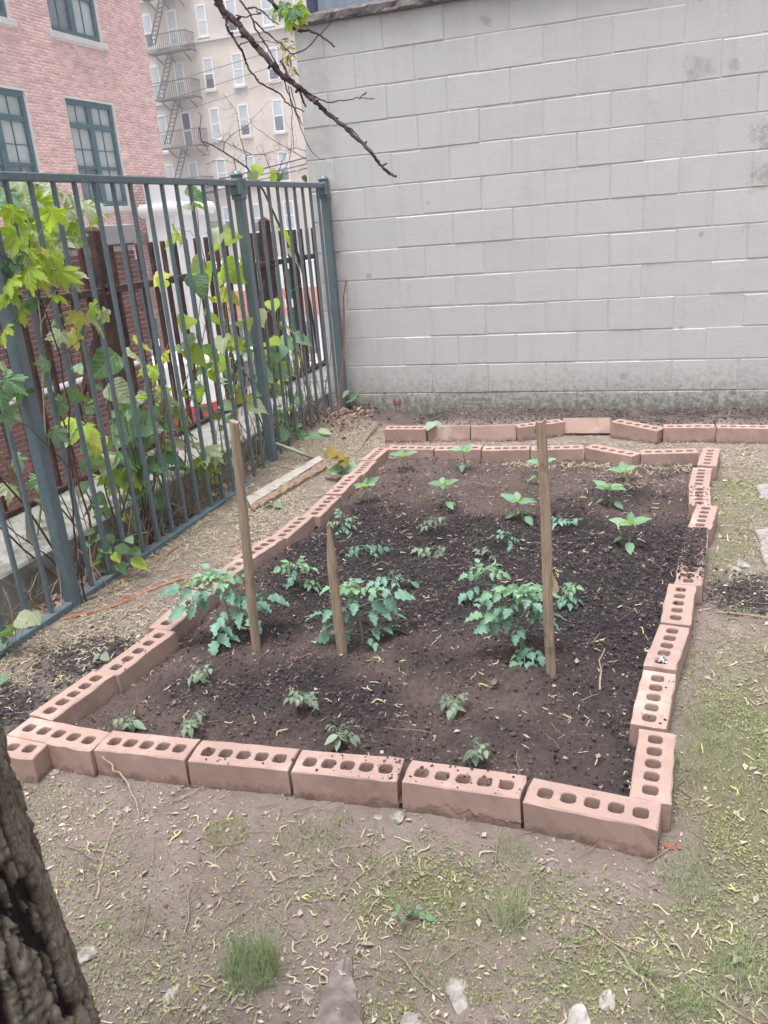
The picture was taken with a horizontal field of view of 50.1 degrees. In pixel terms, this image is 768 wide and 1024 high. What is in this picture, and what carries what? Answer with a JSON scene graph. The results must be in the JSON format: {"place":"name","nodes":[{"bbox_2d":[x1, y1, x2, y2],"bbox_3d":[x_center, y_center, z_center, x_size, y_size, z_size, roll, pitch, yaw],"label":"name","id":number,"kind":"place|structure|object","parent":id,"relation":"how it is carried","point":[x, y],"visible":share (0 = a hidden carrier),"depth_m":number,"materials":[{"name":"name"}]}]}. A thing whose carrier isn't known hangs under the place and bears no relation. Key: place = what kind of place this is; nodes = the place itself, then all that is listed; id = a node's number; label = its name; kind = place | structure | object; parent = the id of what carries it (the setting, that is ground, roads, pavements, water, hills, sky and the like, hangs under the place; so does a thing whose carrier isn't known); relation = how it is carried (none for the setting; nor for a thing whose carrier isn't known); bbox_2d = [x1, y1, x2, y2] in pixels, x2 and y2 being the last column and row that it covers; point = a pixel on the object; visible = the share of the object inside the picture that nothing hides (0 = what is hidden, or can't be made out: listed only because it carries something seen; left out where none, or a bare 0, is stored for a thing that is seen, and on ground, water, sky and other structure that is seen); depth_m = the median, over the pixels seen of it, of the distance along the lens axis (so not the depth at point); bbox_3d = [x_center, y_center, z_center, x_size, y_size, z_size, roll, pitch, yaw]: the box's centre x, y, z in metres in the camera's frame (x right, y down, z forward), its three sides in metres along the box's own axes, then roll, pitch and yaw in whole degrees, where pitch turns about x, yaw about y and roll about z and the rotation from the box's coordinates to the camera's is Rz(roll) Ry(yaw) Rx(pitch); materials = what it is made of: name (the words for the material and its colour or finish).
{"place":"outdoors","nodes":[
{"label":"outdoors","id":0,"kind":"place"},
{"bbox_2d":[0,0,166,355],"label":"pink brick building","id":1,"kind":"structure","parent":0,"point":[76,92],"depth_m":19.61,"materials":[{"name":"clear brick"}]},
{"bbox_2d":[0,87,38,197],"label":"window","id":2,"kind":"structure","parent":1,"relation":"in","point":[17,154],"depth_m":17.72,"materials":[{"name":"clear glass"}]},
{"bbox_2d":[47,0,99,41],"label":"window","id":3,"kind":"structure","parent":1,"relation":"in","point":[77,18],"depth_m":19.31,"materials":[{"name":"clear glass"}]},
{"bbox_2d":[65,98,127,205],"bbox_3d":[-7.086,-8.769,20.181,0.110,2.380,1.840,2,21,19],"label":"window","id":4,"kind":"structure","parent":1,"relation":"in","point":[92,127],"depth_m":20.17,"materials":[{"name":"clear glass"}]},
{"bbox_2d":[0,406,767,1023],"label":"yard ground","id":5,"kind":"structure","parent":0,"point":[386,826],"depth_m":1.85,"materials":[{"name":"soil"}]},
{"bbox_2d":[0,609,40,656],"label":"leafy plant","id":6,"kind":"object","parent":5,"relation":"on","point":[25,618],"visible":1,"depth_m":2.93,"materials":[{"name":"green plant"}]},
{"bbox_2d":[6,736,52,783],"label":"paver brick","id":7,"kind":"object","parent":5,"relation":"on","point":[31,762],"visible":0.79,"depth_m":2.26,"materials":[{"name":"brick"}]},
{"bbox_2d":[0,669,62,734],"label":"compost crumbs","id":8,"kind":"object","parent":5,"relation":"on","point":[4,703],"visible":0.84,"depth_m":2.64,"materials":[{"name":"soil"}]},
{"bbox_2d":[0,203,110,602],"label":"sapling","id":9,"kind":"object","parent":5,"relation":"on","point":[32,271],"visible":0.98,"depth_m":3.06,"materials":[{"name":"green plant"}]},
{"bbox_2d":[7,717,109,777],"bbox_3d":[-0.916,0.672,2.338,0.298,0.100,0.097,4,21,22],"label":"paver brick","id":10,"kind":"object","parent":5,"relation":"on","point":[71,748],"visible":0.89,"depth_m":2.29,"materials":[{"name":"brick"}]},
{"bbox_2d":[29,671,118,724],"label":"paver brick","id":11,"kind":"object","parent":5,"relation":"on","point":[87,694],"visible":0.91,"depth_m":2.52,"materials":[{"name":"brick"}]},
{"bbox_2d":[7,616,188,705],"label":"compost crumbs","id":12,"kind":"object","parent":5,"relation":"on","point":[112,645],"visible":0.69,"depth_m":2.87,"materials":[{"name":"soil"}]},
{"bbox_2d":[84,510,147,575],"bbox_3d":[-1.172,0.149,3.578,0.310,0.317,0.092,2,21,19],"label":"leafy plant","id":13,"kind":"object","parent":5,"relation":"on","point":[136,561],"visible":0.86,"depth_m":3.58,"materials":[{"name":"green plant"}]},
{"bbox_2d":[61,335,172,543],"bbox_3d":[-1.209,-0.315,3.919,0.340,1.021,0.945,2,21,19],"label":"sapling","id":14,"kind":"object","parent":5,"relation":"on","point":[94,445],"visible":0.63,"depth_m":3.72,"materials":[{"name":"green plant"}]},
{"bbox_2d":[96,629,179,693],"bbox_3d":[-0.821,0.511,2.770,0.095,0.100,0.301,3,22,25],"label":"paver brick","id":15,"kind":"object","parent":5,"relation":"on","point":[159,645],"visible":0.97,"depth_m":2.74,"materials":[{"name":"brick"}]},
{"bbox_2d":[94,730,200,787],"bbox_3d":[-0.642,0.680,2.255,0.278,0.100,0.095,1,20,17],"label":"paver brick","id":16,"kind":"object","parent":5,"relation":"on","point":[149,757],"visible":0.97,"depth_m":2.22,"materials":[{"name":"brick"}]},
{"bbox_2d":[96,298,207,540],"bbox_3d":[-1.142,-0.546,4.119,0.311,1.304,1.184,2,21,19],"label":"sapling","id":17,"kind":"object","parent":5,"relation":"on","point":[147,431],"visible":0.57,"depth_m":3.97,"materials":[{"name":"green plant"}]},
{"bbox_2d":[1,389,328,633],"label":"dead stalks","id":18,"kind":"object","parent":5,"relation":"on","point":[10,615],"visible":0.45,"depth_m":3.94,"materials":[{"name":"plant"}]},
{"bbox_2d":[0,283,333,604],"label":"dead vine tangle","id":19,"kind":"object","parent":5,"relation":"on","point":[146,517],"visible":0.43,"depth_m":3.91,"materials":[{"name":"green plant"}]},
{"bbox_2d":[0,170,348,659],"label":"green picket fence","id":20,"kind":"object","parent":5,"relation":"on","point":[237,188],"visible":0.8,"depth_m":3.93,"materials":[{"name":"metal"}]},
{"bbox_2d":[148,590,215,641],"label":"paver brick","id":21,"kind":"object","parent":5,"relation":"on","point":[183,626],"visible":0.45,"depth_m":2.98,"materials":[{"name":"pink ceramic"}]},
{"bbox_2d":[153,186,242,518],"bbox_3d":[-0.941,-0.871,4.411,0.190,1.673,0.855,2,21,19],"label":"sapling","id":22,"kind":"object","parent":5,"relation":"on","point":[201,282],"visible":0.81,"depth_m":4.27,"materials":[{"name":"green plant"}]},
{"bbox_2d":[0,0,396,1023],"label":"maple tree","id":23,"kind":"object","parent":5,"relation":"on","point":[42,978],"visible":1,"depth_m":0.90,"materials":[{"name":"brown plant"}]},
{"bbox_2d":[0,402,398,638],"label":"dry leaves","id":24,"kind":"object","parent":5,"relation":"on","point":[194,509],"visible":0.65,"depth_m":5.60,"materials":[{"name":"plant"}]},
{"bbox_2d":[190,440,224,505],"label":"leafy plant","id":25,"kind":"object","parent":5,"relation":"on","point":[214,456],"visible":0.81,"depth_m":4.37,"materials":[{"name":"green plant"}]},
{"bbox_2d":[194,559,254,606],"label":"paver brick","id":26,"kind":"object","parent":5,"relation":"on","point":[238,568],"visible":0.38,"depth_m":3.33,"materials":[{"name":"pink ceramic"}]},
{"bbox_2d":[188,740,299,796],"bbox_3d":[-0.366,0.684,2.178,0.283,0.100,0.095,1,20,14],"label":"paver brick","id":27,"kind":"object","parent":5,"relation":"on","point":[243,770],"visible":0.98,"depth_m":2.14,"materials":[{"name":"brick"}]},
{"bbox_2d":[178,255,315,490],"bbox_3d":[-0.751,-0.940,5.073,0.295,1.290,1.881,2,21,19],"label":"sapling","id":28,"kind":"object","parent":5,"relation":"on","point":[197,353],"visible":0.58,"depth_m":4.62,"materials":[{"name":"green plant"}]},
{"bbox_2d":[201,907,299,1012],"bbox_3d":[-0.266,0.884,1.624,0.236,0.147,0.246,-5,20,-2],"label":"grass tuft","id":29,"kind":"object","parent":5,"relation":"on","point":[236,952],"visible":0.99,"depth_m":1.61,"materials":[{"name":"plant"}]},
{"bbox_2d":[231,537,284,569],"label":"paver brick","id":30,"kind":"object","parent":5,"relation":"on","point":[265,550],"visible":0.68,"depth_m":3.56,"materials":[{"name":"pink ceramic"}]},
{"bbox_2d":[227,226,313,443],"bbox_3d":[-0.705,-1.086,5.204,0.306,1.363,1.089,2,21,19],"label":"sapling","id":31,"kind":"object","parent":5,"relation":"on","point":[276,356],"visible":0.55,"depth_m":5.23,"materials":[{"name":"green plant"}]},
{"bbox_2d":[246,456,326,511],"bbox_3d":[-0.537,-0.161,4.637,0.125,0.074,0.864,6,22,27],"label":"old board","id":32,"kind":"object","parent":5,"relation":"on","point":[278,488],"visible":0.99,"depth_m":4.58,"materials":[{"name":"wood"}]},
{"bbox_2d":[271,516,314,548],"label":"paver brick","id":33,"kind":"object","parent":5,"relation":"on","point":[294,529],"visible":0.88,"depth_m":3.77,"materials":[{"name":"brick"}]},
{"bbox_2d":[303,495,341,526],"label":"paver brick","id":34,"kind":"object","parent":5,"relation":"on","point":[323,514],"visible":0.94,"depth_m":4.00,"materials":[{"name":"brick"}]},
{"bbox_2d":[312,956,363,1023],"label":"flat stone","id":35,"kind":"object","parent":5,"relation":"on","point":[345,997],"visible":0.94,"depth_m":1.54,"materials":[{"name":"stone"}]},
{"bbox_2d":[323,445,357,480],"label":"leafy plant","id":36,"kind":"object","parent":5,"relation":"on","point":[331,452],"visible":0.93,"depth_m":4.61,"materials":[{"name":"green plant"}]},
{"bbox_2d":[325,475,361,502],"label":"paver brick","id":37,"kind":"object","parent":5,"relation":"on","point":[344,484],"visible":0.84,"depth_m":4.31,"materials":[{"name":"brick"}]},
{"bbox_2d":[291,750,405,808],"bbox_3d":[-0.089,0.688,2.104,0.278,0.100,0.095,1,21,14],"label":"paver brick","id":38,"kind":"object","parent":5,"relation":"on","point":[371,787],"visible":0.97,"depth_m":2.07,"materials":[{"name":"brick"}]},
{"bbox_2d":[73,456,692,846],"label":"bed soil","id":39,"kind":"structure","parent":5,"relation":"on","point":[424,694],"depth_m":2.68,"materials":[{"name":"soil"}]},
{"bbox_2d":[158,563,289,655],"bbox_3d":[-0.557,0.367,2.853,0.428,0.361,0.248,2,21,19],"label":"tomato plant","id":40,"kind":"object","parent":39,"relation":"on","point":[239,600],"visible":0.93,"depth_m":2.82,"materials":[{"name":"green plant"}]},
{"bbox_2d":[229,419,260,651],"bbox_3d":[-0.444,0.152,2.671,0.071,0.924,0.034,2,21,19],"label":"wooden stake","id":41,"kind":"object","parent":39,"relation":"on","point":[250,590],"visible":0.89,"depth_m":2.63,"materials":[{"name":"brown wood"}]},
{"bbox_2d":[273,556,320,592],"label":"tomato plant","id":42,"kind":"object","parent":39,"relation":"on","point":[302,566],"visible":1,"depth_m":3.13,"materials":[{"name":"green plant"}]},
{"bbox_2d":[327,521,347,654],"bbox_3d":[-0.151,0.309,2.658,0.039,0.592,0.036,2,21,19],"label":"wooden stake","id":43,"kind":"object","parent":39,"relation":"on","point":[339,626],"visible":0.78,"depth_m":2.63,"materials":[{"name":"brown wood"}]},
{"bbox_2d":[305,578,415,651],"bbox_3d":[-0.067,0.351,2.749,0.195,0.275,0.373,26,36,56],"label":"tomato plant","id":44,"kind":"object","parent":39,"relation":"on","point":[376,605],"visible":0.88,"depth_m":2.74,"materials":[{"name":"green plant"}]},
{"bbox_2d":[75,458,683,770],"bbox_3d":[0.328,0.171,3.426,1.742,0.096,2.902,2,21,19],"label":"white grit","id":45,"kind":"object","parent":39,"relation":"on","point":[195,703],"visible":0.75,"depth_m":2.77,"materials":[{"name":"stone"}]},
{"bbox_2d":[458,559,510,610],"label":"tomato plant","id":46,"kind":"object","parent":39,"relation":"on","point":[470,593],"visible":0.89,"depth_m":2.93,"materials":[{"name":"green plant"}]},
{"bbox_2d":[464,583,566,668],"bbox_3d":[0.411,0.362,2.550,0.252,0.323,0.212,-16,23,-29],"label":"tomato plant","id":47,"kind":"object","parent":39,"relation":"on","point":[494,617],"visible":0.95,"depth_m":2.52,"materials":[{"name":"green plant"}]},
{"bbox_2d":[534,418,558,678],"bbox_3d":[0.472,0.182,2.368,0.064,0.929,0.032,2,21,19],"label":"wooden stake","id":48,"kind":"object","parent":39,"relation":"on","point":[549,585],"visible":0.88,"depth_m":2.33,"materials":[{"name":"brown wood"}]},
{"bbox_2d":[0,422,767,1023],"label":"ground crumbs","id":49,"kind":"object","parent":5,"relation":"on","point":[420,818],"visible":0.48,"depth_m":1.87,"materials":[{"name":"soil"}]},
{"bbox_2d":[0,415,767,1023],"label":"fallen catkins","id":50,"kind":"object","parent":5,"relation":"on","point":[252,529],"visible":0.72,"depth_m":3.25,"materials":[{"name":"plant"}]},
{"bbox_2d":[1,421,767,1023],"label":"dry straw","id":51,"kind":"object","parent":5,"relation":"on","point":[445,815],"visible":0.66,"depth_m":1.87,"materials":[{"name":"plant"}]},
{"bbox_2d":[1,433,767,1023],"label":"dry fragments","id":52,"kind":"object","parent":5,"relation":"on","point":[755,899],"visible":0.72,"depth_m":1.80,"materials":[{"name":"beige plant"}]},
{"bbox_2d":[3,430,765,992],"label":"fallen flowers","id":53,"kind":"object","parent":5,"relation":"on","point":[457,696],"depth_m":3.12,"materials":[{"name":"plant"}]},
{"bbox_2d":[3,420,767,1023],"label":"pale chips","id":54,"kind":"object","parent":5,"relation":"on","point":[299,912],"visible":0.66,"depth_m":1.86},
{"bbox_2d":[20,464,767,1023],"bbox_3d":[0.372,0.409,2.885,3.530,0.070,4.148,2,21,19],"label":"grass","id":55,"kind":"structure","parent":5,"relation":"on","point":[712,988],"depth_m":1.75,"materials":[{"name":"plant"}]},
{"bbox_2d":[22,462,767,1023],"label":"ground cover","id":56,"kind":"object","parent":5,"relation":"on","point":[730,900],"visible":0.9,"depth_m":1.73,"materials":[{"name":"green plant"}]},
{"bbox_2d":[384,426,427,442],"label":"paver brick","id":57,"kind":"object","parent":5,"relation":"on","point":[404,434],"visible":0.99,"depth_m":5.34,"materials":[{"name":"brick"}]},
{"bbox_2d":[428,425,470,441],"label":"paver brick","id":58,"kind":"object","parent":5,"relation":"on","point":[450,433],"visible":0.89,"depth_m":5.28,"materials":[{"name":"brick"}]},
{"bbox_2d":[446,976,469,1014],"bbox_3d":[0.139,0.910,1.542,0.041,0.023,0.090,-8,20,-8],"label":"stone","id":59,"kind":"object","parent":5,"relation":"on","point":[459,1003],"visible":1,"depth_m":1.53,"materials":[{"name":"stone"}]},
{"bbox_2d":[434,445,482,460],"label":"paver brick","id":60,"kind":"object","parent":5,"relation":"on","point":[444,453],"visible":0.58,"depth_m":4.81,"materials":[{"name":"brick"}]},
{"bbox_2d":[402,760,526,828],"bbox_3d":[0.199,0.696,2.018,0.296,0.100,0.094,2,19,19],"label":"paver brick","id":61,"kind":"object","parent":5,"relation":"on","point":[436,790],"visible":0.98,"depth_m":1.99,"materials":[{"name":"brick"}]},
{"bbox_2d":[471,424,515,441],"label":"paver brick","id":62,"kind":"object","parent":5,"relation":"on","point":[482,433],"visible":0.95,"depth_m":5.21,"materials":[{"name":"brick"}]},
{"bbox_2d":[482,445,530,462],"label":"paver brick","id":63,"kind":"object","parent":5,"relation":"on","point":[497,454],"visible":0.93,"depth_m":4.73,"materials":[{"name":"brick"}]},
{"bbox_2d":[475,877,547,931],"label":"grass tuft","id":64,"kind":"object","parent":5,"relation":"on","point":[507,910],"visible":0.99,"depth_m":1.70,"materials":[{"name":"plant"}]},
{"bbox_2d":[293,0,767,415],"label":"cinder block wall","id":65,"kind":"structure","parent":5,"relation":"on","point":[566,207],"depth_m":5.28,"materials":[{"name":"concrete"}]},
{"bbox_2d":[306,0,381,13],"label":"rooftop shed","id":66,"kind":"structure","parent":65,"relation":"on","point":[313,6],"depth_m":7.14,"materials":[{"name":"metal"}]},
{"bbox_2d":[515,419,564,441],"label":"paver brick","id":67,"kind":"object","parent":5,"relation":"on","point":[526,431],"visible":0.79,"depth_m":5.17,"materials":[{"name":"pink ceramic"}]},
{"bbox_2d":[531,445,583,461],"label":"paver brick","id":68,"kind":"object","parent":5,"relation":"on","point":[560,453],"visible":0.69,"depth_m":4.64,"materials":[{"name":"brick"}]},
{"bbox_2d":[563,418,610,434],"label":"paver brick","id":69,"kind":"object","parent":5,"relation":"on","point":[597,426],"visible":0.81,"depth_m":5.18,"materials":[{"name":"pink ceramic"}]},
{"bbox_2d":[409,406,767,430],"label":"soil clods","id":70,"kind":"object","parent":5,"relation":"on","point":[465,413],"visible":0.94,"depth_m":5.49,"materials":[{"name":"soil"}]},
{"bbox_2d":[523,778,661,859],"bbox_3d":[0.481,0.713,1.904,0.300,0.100,0.096,4,22,24],"label":"paver brick","id":71,"kind":"object","parent":5,"relation":"on","point":[631,826],"visible":1,"depth_m":1.87,"materials":[{"name":"brick"}]},
{"bbox_2d":[584,444,640,465],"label":"paver brick","id":72,"kind":"object","parent":5,"relation":"on","point":[602,454],"visible":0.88,"depth_m":4.52,"materials":[{"name":"brick"}]},
{"bbox_2d":[610,419,662,444],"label":"paver brick","id":73,"kind":"object","parent":5,"relation":"on","point":[623,429],"visible":1,"depth_m":4.96,"materials":[{"name":"pink ceramic"}]},
{"bbox_2d":[629,729,675,832],"bbox_3d":[0.660,0.659,2.016,0.095,0.100,0.281,4,21,20],"label":"paver brick","id":74,"kind":"object","parent":5,"relation":"on","point":[653,771],"visible":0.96,"depth_m":1.98,"materials":[{"name":"brick"}]},
{"bbox_2d":[629,670,675,746],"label":"paver brick","id":75,"kind":"object","parent":5,"relation":"on","point":[655,699],"visible":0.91,"depth_m":2.24,"materials":[{"name":"brick"}]},
{"bbox_2d":[643,624,688,692],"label":"paver brick","id":76,"kind":"object","parent":5,"relation":"on","point":[670,643],"visible":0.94,"depth_m":2.49,"materials":[{"name":"brick"}]},
{"bbox_2d":[640,448,698,467],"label":"paver brick","id":77,"kind":"object","parent":5,"relation":"on","point":[684,456],"visible":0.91,"depth_m":4.42,"materials":[{"name":"brick"}]},
{"bbox_2d":[660,584,695,647],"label":"paver brick","id":78,"kind":"object","parent":5,"relation":"on","point":[680,613],"visible":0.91,"depth_m":2.74,"materials":[{"name":"pink ceramic"}]},
{"bbox_2d":[663,424,714,442],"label":"paver brick","id":79,"kind":"object","parent":5,"relation":"on","point":[690,433],"visible":0.99,"depth_m":4.84,"materials":[{"name":"brick"}]},
{"bbox_2d":[674,556,705,606],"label":"paver brick","id":80,"kind":"object","parent":5,"relation":"on","point":[698,582],"visible":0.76,"depth_m":2.95,"materials":[{"name":"pink ceramic"}]},
{"bbox_2d":[613,556,767,636],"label":"compost crumbs","id":81,"kind":"object","parent":5,"relation":"on","point":[764,585],"visible":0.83,"depth_m":2.98,"materials":[{"name":"soil"}]},
{"bbox_2d":[650,970,734,1023],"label":"grass tuft","id":82,"kind":"object","parent":5,"relation":"on","point":[690,1004],"visible":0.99,"depth_m":1.47,"materials":[{"name":"plant"}]},
{"bbox_2d":[682,529,707,568],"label":"paver brick","id":83,"kind":"object","parent":5,"relation":"on","point":[700,544],"visible":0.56,"depth_m":3.22,"materials":[{"name":"brick"}]},
{"bbox_2d":[680,526,707,554],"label":"soil crumbs","id":84,"kind":"object","parent":83,"relation":"on","point":[701,535],"visible":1,"depth_m":3.25,"materials":[{"name":"soil"}]},
{"bbox_2d":[655,839,746,912],"bbox_3d":[0.666,0.779,1.750,0.196,0.085,0.190,-20,25,-37],"label":"grass tuft","id":85,"kind":"object","parent":5,"relation":"on","point":[693,875],"visible":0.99,"depth_m":1.75,"materials":[{"name":"plant"}]},
{"bbox_2d":[688,505,717,546],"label":"paver brick","id":86,"kind":"object","parent":5,"relation":"on","point":[706,516],"visible":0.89,"depth_m":3.49,"materials":[{"name":"brick"}]},
{"bbox_2d":[697,448,720,481],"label":"paver brick","id":87,"kind":"object","parent":5,"relation":"on","point":[709,457],"visible":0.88,"depth_m":4.26,"materials":[{"name":"brick"}]},
{"bbox_2d":[681,697,765,745],"bbox_3d":[0.920,0.583,2.226,0.225,0.076,0.246,10,24,35],"label":"grass tuft","id":88,"kind":"object","parent":5,"relation":"on","point":[722,718],"visible":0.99,"depth_m":2.24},
{"bbox_2d":[693,916,767,1004],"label":"grass tuft","id":89,"kind":"object","parent":5,"relation":"on","point":[741,963],"visible":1,"depth_m":1.53,"materials":[{"name":"plant"}]},
{"bbox_2d":[715,424,767,443],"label":"paver brick","id":90,"kind":"object","parent":5,"relation":"on","point":[743,434],"visible":0.99,"depth_m":4.74,"materials":[{"name":"brick"}]},
{"bbox_2d":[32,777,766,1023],"bbox_3d":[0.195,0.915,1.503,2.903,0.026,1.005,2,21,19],"label":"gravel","id":91,"kind":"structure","parent":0,"point":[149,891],"depth_m":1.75,"materials":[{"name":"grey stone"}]},
{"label":"street","id":92,"kind":"structure","parent":0,"visible":0},
{"bbox_2d":[0,365,329,625],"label":"concrete ledge","id":93,"kind":"object","parent":92,"relation":"on","point":[26,569],"depth_m":3.90,"materials":[{"name":"concrete"}]},
{"bbox_2d":[0,171,108,541],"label":"sapling","id":94,"kind":"object","parent":93,"relation":"on","point":[43,194],"visible":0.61,"depth_m":3.64,"materials":[{"name":"green plant"}]},
{"bbox_2d":[0,217,325,518],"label":"rusty iron fence","id":95,"kind":"object","parent":93,"relation":"on","point":[102,282],"visible":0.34,"depth_m":4.94,"materials":[{"name":"brown metal"}]},
{"bbox_2d":[196,95,318,363],"bbox_3d":[-0.854,-1.997,6.283,0.168,2.141,1.949,2,21,19],"label":"bare shrub","id":96,"kind":"object","parent":93,"relation":"on","point":[256,172],"visible":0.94,"depth_m":6.14,"materials":[{"name":"brown plant"}]},
{"bbox_2d":[139,0,312,260],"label":"tan apartment building","id":97,"kind":"structure","parent":92,"relation":"on","point":[216,47],"depth_m":50.80,"materials":[{"name":"brick"}]},
{"bbox_2d":[141,0,217,226],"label":"fire escape","id":98,"kind":"object","parent":97,"relation":"attached to","point":[184,49],"visible":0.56,"depth_m":50.76,"materials":[{"name":"black metal"}]},
{"bbox_2d":[215,256,323,360],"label":"white shop building","id":99,"kind":"structure","parent":92,"relation":"on","point":[239,315],"depth_m":31.84,"materials":[{"name":"paint"}]},
{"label":"pavement","id":100,"kind":"structure","parent":0,"visible":0},
{"bbox_2d":[0,224,163,506],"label":"dark brick wall","id":101,"kind":"structure","parent":100,"relation":"on","point":[112,234],"depth_m":10.84,"materials":[{"name":"brown brick"}]},
{"bbox_2d":[138,184,221,351],"bbox_3d":[-5.325,-5.774,22.757,1.250,6.400,1.850,2,21,19],"label":"white entrance bay","id":102,"kind":"object","parent":100,"relation":"on","point":[158,212],"visible":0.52,"depth_m":21.65,"materials":[{"name":"paint"}]},
{"bbox_2d":[151,348,256,433],"bbox_3d":[-4.435,-2.587,19.648,2.000,2.345,5.230,11,25,37],"label":"parked van","id":103,"kind":"object","parent":100,"relation":"on","point":[212,393],"depth_m":18.60,"materials":[{"name":"white paint"}]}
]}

